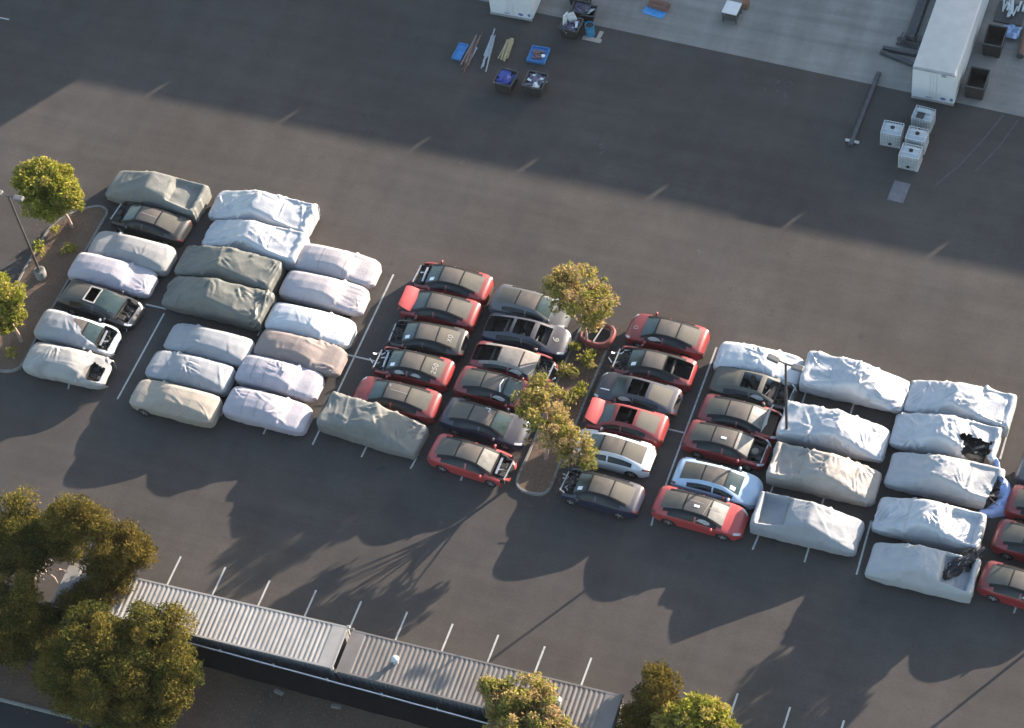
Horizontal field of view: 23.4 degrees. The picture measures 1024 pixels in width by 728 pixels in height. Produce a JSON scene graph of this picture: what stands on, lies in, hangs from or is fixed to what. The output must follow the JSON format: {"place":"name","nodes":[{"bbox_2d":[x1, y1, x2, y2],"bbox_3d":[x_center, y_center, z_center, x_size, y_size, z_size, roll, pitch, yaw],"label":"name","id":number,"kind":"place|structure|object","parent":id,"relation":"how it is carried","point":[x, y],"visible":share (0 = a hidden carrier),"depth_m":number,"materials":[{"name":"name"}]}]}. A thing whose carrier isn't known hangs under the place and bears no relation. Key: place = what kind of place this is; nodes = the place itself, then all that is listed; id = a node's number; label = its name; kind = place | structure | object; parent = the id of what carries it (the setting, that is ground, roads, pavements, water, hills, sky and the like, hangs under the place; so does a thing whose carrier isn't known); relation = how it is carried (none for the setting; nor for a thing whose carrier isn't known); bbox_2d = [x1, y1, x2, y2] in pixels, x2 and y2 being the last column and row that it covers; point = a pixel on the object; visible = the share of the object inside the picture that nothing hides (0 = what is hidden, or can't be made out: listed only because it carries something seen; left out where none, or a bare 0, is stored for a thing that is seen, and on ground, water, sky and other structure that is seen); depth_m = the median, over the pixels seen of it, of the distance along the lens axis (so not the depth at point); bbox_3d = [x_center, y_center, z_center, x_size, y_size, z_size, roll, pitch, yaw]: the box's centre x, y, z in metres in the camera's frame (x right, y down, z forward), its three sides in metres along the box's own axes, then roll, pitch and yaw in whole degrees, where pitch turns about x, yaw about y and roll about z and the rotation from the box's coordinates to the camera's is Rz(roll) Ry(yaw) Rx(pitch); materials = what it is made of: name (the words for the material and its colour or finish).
{"place":"outdoors","nodes":[
{"label":"outdoors","id":0,"kind":"place"},
{"bbox_2d":[0,702,100,727],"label":"road","id":1,"kind":"structure","parent":0,"point":[13,716],"depth_m":128.67,"materials":[{"name":"asphalt"}]},
{"bbox_2d":[0,207,105,368],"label":"island soil","id":2,"kind":"structure","parent":0,"point":[61,268],"depth_m":145.67,"materials":[{"name":"soil"}]},
{"bbox_2d":[0,271,27,342],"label":"leafy tree","id":3,"kind":"object","parent":2,"relation":"on","point":[12,298],"visible":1,"depth_m":140.65,"materials":[{"name":"green plant"}]},
{"bbox_2d":[0,190,46,280],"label":"lamp post","id":4,"kind":"object","parent":2,"relation":"on","point":[40,273],"visible":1,"depth_m":142.88,"materials":[{"name":"metal"}]},
{"bbox_2d":[9,156,85,227],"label":"leafy tree","id":5,"kind":"object","parent":2,"relation":"on","point":[49,190],"visible":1,"depth_m":144.90,"materials":[{"name":"green plant"}]},
{"bbox_2d":[0,192,620,506],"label":"leaf litter","id":6,"kind":"object","parent":2,"relation":"on","point":[534,476],"visible":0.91,"depth_m":138.28,"materials":[{"name":"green plant"}]},
{"bbox_2d":[0,611,426,727],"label":"bare verge","id":7,"kind":"structure","parent":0,"point":[12,693],"depth_m":127.85,"materials":[{"name":"soil"}]},
{"bbox_2d":[0,567,63,673],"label":"dense tree","id":8,"kind":"object","parent":7,"relation":"on","point":[21,627],"visible":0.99,"depth_m":128.43,"materials":[{"name":"green plant"}]},
{"bbox_2d":[30,596,204,727],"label":"dense tree","id":9,"kind":"object","parent":7,"relation":"on","point":[137,681],"visible":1,"depth_m":125.17,"materials":[{"name":"green plant"}]},
{"bbox_2d":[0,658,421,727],"bbox_3d":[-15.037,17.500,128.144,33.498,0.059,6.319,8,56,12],"label":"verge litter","id":10,"kind":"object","parent":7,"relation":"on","point":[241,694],"visible":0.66,"depth_m":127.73,"materials":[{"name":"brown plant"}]},
{"bbox_2d":[32,601,493,727],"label":"screened fence","id":11,"kind":"object","parent":7,"relation":"on","point":[420,715],"visible":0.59,"depth_m":126.54,"materials":[{"name":"fabric"}]},
{"bbox_2d":[476,670,580,727],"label":"leafy tree","id":12,"kind":"object","parent":7,"relation":"on","point":[510,704],"visible":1,"depth_m":121.94,"materials":[{"name":"green plant"}]},
{"bbox_2d":[0,0,1023,727],"bbox_3d":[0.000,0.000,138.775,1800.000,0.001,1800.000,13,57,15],"label":"asphalt yard","id":13,"kind":"structure","parent":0,"point":[366,126],"depth_m":140.82,"materials":[{"name":"asphalt"}]},
{"bbox_2d":[0,483,93,593],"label":"dense tree","id":14,"kind":"object","parent":13,"relation":"on","point":[26,533],"visible":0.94,"depth_m":130.44,"materials":[{"name":"green plant"}]},
{"bbox_2d":[0,205,108,372],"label":"island kerb","id":15,"kind":"structure","parent":13,"relation":"on","point":[65,284],"depth_m":146.43,"materials":[{"name":"concrete"}]},
{"bbox_2d":[40,350,112,389],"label":"parked car","id":16,"kind":"object","parent":13,"relation":"on","point":[95,372],"visible":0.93,"depth_m":140.35,"materials":[{"name":"white paint"}]},
{"bbox_2d":[22,342,116,389],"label":"car cover","id":17,"kind":"object","parent":16,"relation":"attached to","point":[54,362],"visible":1,"depth_m":140.41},
{"bbox_2d":[68,313,121,356],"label":"parked car","id":18,"kind":"object","parent":13,"relation":"on","point":[107,341],"visible":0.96,"depth_m":141.67,"materials":[{"name":"white paint"}]},
{"bbox_2d":[34,309,112,357],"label":"car cover","id":19,"kind":"object","parent":18,"relation":"attached to","point":[58,327],"visible":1,"depth_m":141.71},
{"bbox_2d":[58,279,144,331],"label":"parked car","id":20,"kind":"object","parent":13,"relation":"on","point":[119,311],"visible":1,"depth_m":142.79,"materials":[{"name":"black paint"}]},
{"bbox_2d":[47,492,162,620],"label":"dense tree","id":21,"kind":"object","parent":13,"relation":"on","point":[113,554],"visible":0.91,"depth_m":129.11,"materials":[{"name":"green plant"}]},
{"bbox_2d":[68,252,158,298],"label":"covered car","id":22,"kind":"object","parent":13,"relation":"on","point":[133,280],"visible":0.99,"depth_m":143.85,"materials":[{"name":"fabric"}]},
{"bbox_2d":[88,231,176,276],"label":"covered car","id":23,"kind":"object","parent":13,"relation":"on","point":[159,259],"visible":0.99,"depth_m":144.57,"materials":[{"name":"fabric"}]},
{"bbox_2d":[108,201,192,246],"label":"parked car","id":24,"kind":"object","parent":13,"relation":"on","point":[156,224],"visible":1,"depth_m":145.85,"materials":[{"name":"black paint"}]},
{"bbox_2d":[105,171,211,222],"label":"covered pickup","id":25,"kind":"object","parent":13,"relation":"on","point":[190,200],"visible":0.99,"depth_m":146.84,"materials":[{"name":"fabric"}]},
{"bbox_2d":[129,379,222,427],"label":"covered car","id":26,"kind":"object","parent":13,"relation":"on","point":[188,405],"visible":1,"depth_m":138.06,"materials":[{"name":"fabric"}]},
{"bbox_2d":[145,350,235,396],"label":"covered car","id":27,"kind":"object","parent":13,"relation":"on","point":[216,378],"visible":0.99,"depth_m":139.12,"materials":[{"name":"fabric"}]},
{"bbox_2d":[50,562,350,684],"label":"shipping container","id":28,"kind":"object","parent":13,"relation":"on","point":[304,644],"visible":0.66,"depth_m":127.60,"materials":[{"name":"metal"}]},
{"bbox_2d":[163,323,254,368],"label":"covered car","id":29,"kind":"object","parent":13,"relation":"on","point":[228,348],"visible":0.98,"depth_m":140.10,"materials":[{"name":"fabric"}]},
{"bbox_2d":[161,276,276,331],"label":"covered pickup","id":30,"kind":"object","parent":13,"relation":"on","point":[227,303],"visible":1,"depth_m":141.59,"materials":[{"name":"fabric"}]},
{"bbox_2d":[174,244,285,294],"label":"covered pickup","id":31,"kind":"object","parent":13,"relation":"on","point":[240,267],"visible":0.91,"depth_m":142.83,"materials":[{"name":"fabric"}]},
{"bbox_2d":[201,219,309,270],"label":"covered pickup","id":32,"kind":"object","parent":13,"relation":"on","point":[285,246],"visible":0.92,"depth_m":143.80,"materials":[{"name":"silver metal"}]},
{"bbox_2d":[208,189,320,236],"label":"covered pickup","id":33,"kind":"object","parent":13,"relation":"on","point":[267,208],"visible":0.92,"depth_m":145.08,"materials":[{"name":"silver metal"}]},
{"bbox_2d":[222,386,313,436],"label":"covered car","id":34,"kind":"object","parent":13,"relation":"on","point":[288,416],"visible":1,"depth_m":137.18,"materials":[{"name":"fabric"}]},
{"bbox_2d":[235,354,324,402],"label":"covered car","id":35,"kind":"object","parent":13,"relation":"on","point":[271,376],"visible":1,"depth_m":138.40,"materials":[{"name":"fabric"}]},
{"bbox_2d":[253,329,347,377],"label":"covered car","id":36,"kind":"object","parent":13,"relation":"on","point":[325,359],"visible":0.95,"depth_m":139.23,"materials":[{"name":"fabric"}]},
{"bbox_2d":[264,302,356,349],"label":"covered car","id":37,"kind":"object","parent":13,"relation":"on","point":[337,330],"visible":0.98,"depth_m":140.31,"materials":[{"name":"fabric"}]},
{"bbox_2d":[279,270,369,316],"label":"covered car","id":38,"kind":"object","parent":13,"relation":"on","point":[344,298],"visible":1,"depth_m":141.59,"materials":[{"name":"fabric"}]},
{"bbox_2d":[294,243,381,288],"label":"covered car","id":39,"kind":"object","parent":13,"relation":"on","point":[357,268],"visible":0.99,"depth_m":142.61,"materials":[{"name":"fabric"}]},
{"bbox_2d":[317,391,428,459],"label":"covered pickup","id":40,"kind":"object","parent":13,"relation":"on","point":[376,426],"visible":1,"depth_m":135.61,"materials":[{"name":"fabric"}]},
{"bbox_2d":[353,375,443,424],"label":"parked car","id":41,"kind":"object","parent":13,"relation":"on","point":[419,404],"visible":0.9,"depth_m":136.67,"materials":[{"name":"red paint"}]},
{"bbox_2d":[370,344,455,391],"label":"parked car","id":42,"kind":"object","parent":13,"relation":"on","point":[425,370],"visible":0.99,"depth_m":137.85,"materials":[{"name":"red paint"}]},
{"bbox_2d":[382,317,469,361],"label":"parked car","id":43,"kind":"object","parent":13,"relation":"on","point":[448,342],"visible":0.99,"depth_m":138.91,"materials":[{"name":"black paint"}]},
{"bbox_2d":[397,285,482,332],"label":"parked car","id":44,"kind":"object","parent":13,"relation":"on","point":[430,306],"visible":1,"depth_m":140.05,"materials":[{"name":"red paint"}]},
{"bbox_2d":[410,260,494,305],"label":"parked car","id":45,"kind":"object","parent":13,"relation":"on","point":[477,286],"visible":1,"depth_m":141.02,"materials":[{"name":"red paint"}]},
{"bbox_2d":[427,433,521,487],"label":"parked car","id":46,"kind":"object","parent":13,"relation":"on","point":[479,462],"visible":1,"depth_m":134.04,"materials":[{"name":"red paint"}]},
{"bbox_2d":[334,628,623,727],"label":"carport","id":47,"kind":"object","parent":13,"relation":"on","point":[427,677],"visible":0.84,"depth_m":124.96,"materials":[{"name":"metal"}]},
{"bbox_2d":[439,397,530,450],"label":"parked car","id":48,"kind":"object","parent":13,"relation":"on","point":[505,430],"visible":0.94,"depth_m":135.29,"materials":[{"name":"black paint"}]},
{"bbox_2d":[453,365,539,413],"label":"parked car","id":49,"kind":"object","parent":13,"relation":"on","point":[495,389],"visible":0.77,"depth_m":136.58,"materials":[{"name":"red paint"}]},
{"bbox_2d":[493,67,518,94],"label":"scrap bin","id":50,"kind":"object","parent":13,"relation":"on","point":[505,80],"visible":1,"depth_m":150.01,"materials":[{"name":"metal"}]},
{"bbox_2d":[0,17,1016,727],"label":"parking lines","id":51,"kind":"object","parent":13,"relation":"on","point":[462,477],"visible":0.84,"depth_m":133.23,"materials":[{"name":"paint"}]},
{"bbox_2d":[468,340,557,386],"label":"parked car","id":52,"kind":"object","parent":13,"relation":"on","point":[514,361],"visible":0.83,"depth_m":137.50,"materials":[{"name":"red paint"}]},
{"bbox_2d":[481,312,571,360],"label":"parked car","id":53,"kind":"object","parent":13,"relation":"on","point":[552,341],"visible":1,"depth_m":138.61,"materials":[{"name":"grey paint"}]},
{"bbox_2d":[488,284,571,328],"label":"parked car","id":54,"kind":"object","parent":13,"relation":"on","point":[518,301],"visible":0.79,"depth_m":139.51,"materials":[{"name":"grey paint"}]},
{"bbox_2d":[522,70,548,96],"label":"scrap bin","id":55,"kind":"object","parent":13,"relation":"on","point":[534,83],"visible":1,"depth_m":149.72,"materials":[{"name":"metal"}]},
{"bbox_2d":[510,371,599,471],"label":"sparse tree","id":56,"kind":"object","parent":13,"relation":"on","point":[532,400],"visible":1,"depth_m":131.90,"materials":[{"name":"green plant"}]},
{"bbox_2d":[515,323,613,495],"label":"island kerb","id":57,"kind":"structure","parent":13,"relation":"on","point":[547,491],"depth_m":135.94,"materials":[{"name":"concrete"}]},
{"bbox_2d":[558,17,583,38],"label":"scrap bin","id":58,"kind":"object","parent":13,"relation":"on","point":[568,29],"visible":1,"depth_m":152.10,"materials":[{"name":"metal"}]},
{"bbox_2d":[557,467,645,518],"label":"parked car","id":59,"kind":"object","parent":13,"relation":"on","point":[618,498],"visible":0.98,"depth_m":131.91,"materials":[{"name":"blue paint"}]},
{"bbox_2d":[571,427,656,477],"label":"parked car","id":60,"kind":"object","parent":13,"relation":"on","point":[628,456],"visible":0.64,"depth_m":133.20,"materials":[{"name":"white paint"}]},
{"bbox_2d":[583,397,669,447],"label":"parked car","id":61,"kind":"object","parent":13,"relation":"on","point":[647,426],"visible":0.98,"depth_m":134.41,"materials":[{"name":"red paint"}]},
{"bbox_2d":[594,371,682,420],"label":"parked car","id":62,"kind":"object","parent":13,"relation":"on","point":[665,399],"visible":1,"depth_m":135.42,"materials":[{"name":"blue paint"}]},
{"bbox_2d":[614,658,684,727],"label":"rounded tree","id":63,"kind":"object","parent":13,"relation":"on","point":[658,689],"visible":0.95,"depth_m":122.40,"materials":[{"name":"green plant"}]},
{"bbox_2d":[608,344,697,391],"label":"parked car","id":64,"kind":"object","parent":13,"relation":"on","point":[652,364],"visible":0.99,"depth_m":136.43,"materials":[{"name":"red paint"}]},
{"bbox_2d":[625,312,710,359],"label":"parked car","id":65,"kind":"object","parent":13,"relation":"on","point":[669,335],"visible":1,"depth_m":137.42,"materials":[{"name":"red paint"}]},
{"bbox_2d":[649,690,742,727],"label":"leafy tree","id":66,"kind":"object","parent":13,"relation":"on","point":[703,711],"visible":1,"depth_m":121.67,"materials":[{"name":"green plant"}]},
{"bbox_2d":[651,486,748,540],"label":"parked car","id":67,"kind":"object","parent":13,"relation":"on","point":[722,520],"visible":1,"depth_m":130.64,"materials":[{"name":"red paint"}]},
{"bbox_2d":[671,457,762,509],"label":"parked car","id":68,"kind":"object","parent":13,"relation":"on","point":[742,489],"visible":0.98,"depth_m":131.57,"materials":[{"name":"blue paint"}]},
{"bbox_2d":[681,419,771,471],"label":"parked car","id":69,"kind":"object","parent":13,"relation":"on","point":[719,442],"visible":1,"depth_m":132.99,"materials":[{"name":"red paint"}]},
{"bbox_2d":[696,393,782,443],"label":"parked car","id":70,"kind":"object","parent":13,"relation":"on","point":[756,419],"visible":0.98,"depth_m":133.87,"materials":[{"name":"red paint"}]},
{"bbox_2d":[708,366,797,413],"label":"parked car","id":71,"kind":"object","parent":13,"relation":"on","point":[728,381],"visible":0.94,"depth_m":135.03,"materials":[{"name":"black paint"}]},
{"bbox_2d":[713,342,804,387],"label":"covered car","id":72,"kind":"object","parent":13,"relation":"on","point":[751,357],"visible":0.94,"depth_m":135.73,"materials":[{"name":"fabric"}]},
{"bbox_2d":[766,353,804,429],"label":"lamp post","id":73,"kind":"object","parent":13,"relation":"on","point":[777,360],"visible":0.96,"depth_m":128.08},
{"bbox_2d":[750,491,864,556],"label":"covered pickup","id":74,"kind":"object","parent":13,"relation":"on","point":[803,523],"visible":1,"depth_m":129.33,"materials":[{"name":"fabric"}]},
{"bbox_2d":[766,441,881,506],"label":"covered pickup","id":75,"kind":"object","parent":13,"relation":"on","point":[826,475],"visible":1,"depth_m":130.94,"materials":[{"name":"fabric"}]},
{"bbox_2d":[776,400,890,462],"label":"covered pickup","id":76,"kind":"object","parent":13,"relation":"on","point":[839,432],"visible":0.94,"depth_m":132.39,"materials":[{"name":"white fabric"}]},
{"bbox_2d":[799,351,910,413],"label":"covered pickup","id":77,"kind":"object","parent":13,"relation":"on","point":[845,379],"visible":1,"depth_m":134.10,"materials":[{"name":"fabric"}]},
{"bbox_2d":[880,120,903,148],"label":"liquid tote","id":78,"kind":"object","parent":13,"relation":"on","point":[891,134],"visible":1,"depth_m":144.58,"materials":[{"name":"plastic"}]},
{"bbox_2d":[887,180,910,203],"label":"steel plate","id":79,"kind":"object","parent":13,"relation":"on","point":[898,192],"visible":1,"depth_m":143.08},
{"bbox_2d":[898,142,922,171],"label":"liquid tote","id":80,"kind":"object","parent":13,"relation":"on","point":[910,157],"visible":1,"depth_m":143.47,"materials":[{"name":"plastic"}]},
{"bbox_2d":[905,126,928,154],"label":"liquid tote","id":81,"kind":"object","parent":13,"relation":"on","point":[917,137],"visible":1,"depth_m":144.05,"materials":[{"name":"plastic"}]},
{"bbox_2d":[864,542,980,602],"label":"covered pickup","id":82,"kind":"object","parent":13,"relation":"on","point":[917,568],"visible":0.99,"depth_m":127.05,"materials":[{"name":"fabric"}]},
{"bbox_2d":[942,546,985,580],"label":"wreckage pile","id":83,"kind":"object","parent":82,"relation":"on","point":[954,568],"visible":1,"depth_m":127.07,"materials":[{"name":"metal"}]},
{"bbox_2d":[911,105,935,133],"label":"liquid tote","id":84,"kind":"object","parent":13,"relation":"on","point":[922,117],"visible":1,"depth_m":144.90,"materials":[{"name":"white plastic"}]},
{"bbox_2d":[870,497,986,555],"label":"covered pickup","id":85,"kind":"object","parent":13,"relation":"on","point":[946,527],"visible":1,"depth_m":128.56,"materials":[{"name":"white fabric"}]},
{"bbox_2d":[884,452,1004,509],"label":"covered pickup","id":86,"kind":"object","parent":13,"relation":"on","point":[957,481],"visible":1,"depth_m":130.04,"materials":[{"name":"white fabric"}]},
{"bbox_2d":[889,412,1002,465],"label":"covered pickup","id":87,"kind":"object","parent":13,"relation":"on","point":[954,436],"visible":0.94,"depth_m":131.59,"materials":[{"name":"fabric"}]},
{"bbox_2d":[903,380,1016,436],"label":"covered pickup","id":88,"kind":"object","parent":13,"relation":"on","point":[987,405],"visible":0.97,"depth_m":132.54,"materials":[{"name":"fabric"}]},
{"bbox_2d":[979,457,1010,517],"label":"fallen cover","id":89,"kind":"object","parent":13,"relation":"on","point":[993,510],"visible":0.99,"depth_m":129.90,"materials":[{"name":"blue fabric"}]},
{"bbox_2d":[976,560,1023,609],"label":"parked car","id":90,"kind":"object","parent":13,"relation":"on","point":[1002,582],"visible":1,"depth_m":126.41,"materials":[{"name":"red paint"}]},
{"bbox_2d":[990,519,1023,562],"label":"parked car","id":91,"kind":"object","parent":13,"relation":"on","point":[1007,542],"visible":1,"depth_m":127.92,"materials":[{"name":"red paint"}]},
{"bbox_2d":[1003,484,1023,522],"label":"parked car","id":92,"kind":"object","parent":13,"relation":"on","point":[1014,508],"visible":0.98,"depth_m":129.18,"materials":[{"name":"red paint"}]},
{"bbox_2d":[518,327,611,492],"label":"island soil","id":93,"kind":"structure","parent":0,"point":[523,480],"depth_m":136.10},
{"bbox_2d":[579,323,616,349],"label":"planter","id":94,"kind":"object","parent":93,"relation":"on","point":[602,338],"visible":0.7,"depth_m":138.74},
{"bbox_2d":[539,261,620,345],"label":"sparse tree","id":95,"kind":"object","parent":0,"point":[589,317],"visible":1,"depth_m":136.12,"materials":[{"name":"green plant"}]},
{"bbox_2d":[481,0,1023,116],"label":"concrete apron","id":96,"kind":"object","parent":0,"point":[846,39],"depth_m":150.87,"materials":[{"name":"concrete"}]},
{"bbox_2d":[489,0,540,20],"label":"box trailer","id":97,"kind":"object","parent":96,"relation":"on","point":[526,10],"visible":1,"depth_m":153.31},
{"bbox_2d":[642,0,669,18],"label":"brown stack","id":98,"kind":"object","parent":96,"relation":"on","point":[657,8],"visible":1,"depth_m":153.03,"materials":[{"name":"metal"}]},
{"bbox_2d":[845,71,880,146],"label":"fallen post","id":99,"kind":"object","parent":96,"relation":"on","point":[852,140],"visible":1,"depth_m":146.57,"materials":[{"name":"metal"}]},
{"bbox_2d":[905,0,929,41],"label":"steel beam","id":100,"kind":"structure","parent":96,"relation":"on","point":[916,19],"depth_m":150.04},
{"bbox_2d":[911,0,988,105],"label":"box trailer","id":101,"kind":"object","parent":96,"relation":"on","point":[946,48],"visible":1,"depth_m":145.92,"materials":[{"name":"metal"}]},
{"bbox_2d":[964,66,990,99],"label":"scrap bin","id":102,"kind":"object","parent":96,"relation":"on","point":[976,81],"visible":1,"depth_m":146.41,"materials":[{"name":"metal"}]},
{"bbox_2d":[982,24,1007,57],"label":"scrap bin","id":103,"kind":"object","parent":96,"relation":"on","point":[994,39],"visible":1,"depth_m":148.18,"materials":[{"name":"metal"}]},
{"bbox_2d":[993,0,1023,26],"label":"scrap heap","id":104,"kind":"object","parent":96,"relation":"on","point":[1007,12],"visible":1,"depth_m":149.95,"materials":[{"name":"metal"}]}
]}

